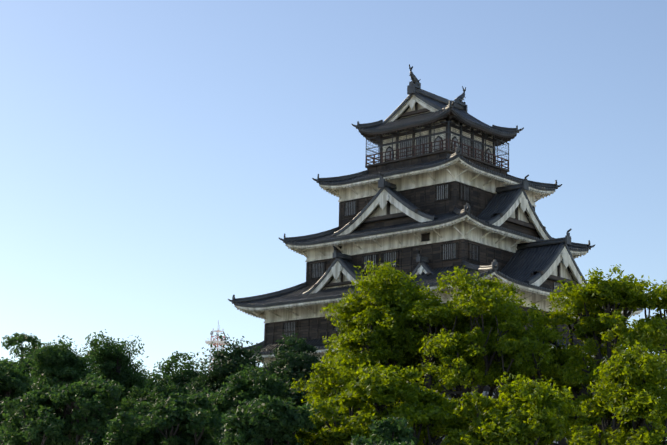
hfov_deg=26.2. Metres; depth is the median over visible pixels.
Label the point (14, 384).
tree
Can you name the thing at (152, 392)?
tree
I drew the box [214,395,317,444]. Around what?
tree
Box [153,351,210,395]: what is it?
tree
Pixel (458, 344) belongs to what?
tree
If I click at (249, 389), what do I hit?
tree
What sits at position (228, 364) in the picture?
tree
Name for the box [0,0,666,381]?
sky
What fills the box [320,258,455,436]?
tree
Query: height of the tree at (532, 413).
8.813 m
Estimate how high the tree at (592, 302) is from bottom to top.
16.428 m
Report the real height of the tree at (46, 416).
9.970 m
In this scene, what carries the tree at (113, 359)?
on the ground
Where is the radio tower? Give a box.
[205,320,229,371]
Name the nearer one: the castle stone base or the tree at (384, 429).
the tree at (384, 429)
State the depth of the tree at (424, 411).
59.88 m
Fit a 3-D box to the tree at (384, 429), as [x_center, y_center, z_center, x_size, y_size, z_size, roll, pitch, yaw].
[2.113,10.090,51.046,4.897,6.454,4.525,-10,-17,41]
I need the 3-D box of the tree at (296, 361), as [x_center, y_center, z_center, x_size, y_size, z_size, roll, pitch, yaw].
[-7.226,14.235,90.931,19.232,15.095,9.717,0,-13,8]
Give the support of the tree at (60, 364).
on the ground
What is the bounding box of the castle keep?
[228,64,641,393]
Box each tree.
[0,332,45,391]
[0,359,34,426]
[0,372,137,444]
[16,335,103,409]
[75,329,155,442]
[77,390,233,444]
[110,369,185,427]
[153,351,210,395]
[185,332,266,393]
[196,364,304,442]
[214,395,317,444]
[238,332,325,407]
[291,265,597,444]
[295,363,461,444]
[298,392,348,441]
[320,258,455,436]
[351,417,418,444]
[441,371,592,444]
[473,264,666,444]
[565,340,666,444]
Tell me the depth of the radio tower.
698.30 m
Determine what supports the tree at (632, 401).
on the ground
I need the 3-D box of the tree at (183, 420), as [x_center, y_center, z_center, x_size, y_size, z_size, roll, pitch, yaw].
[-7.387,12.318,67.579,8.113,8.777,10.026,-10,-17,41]
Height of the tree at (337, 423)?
8.456 m
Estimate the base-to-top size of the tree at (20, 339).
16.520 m
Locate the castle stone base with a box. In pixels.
[432,391,569,442]
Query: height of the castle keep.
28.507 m

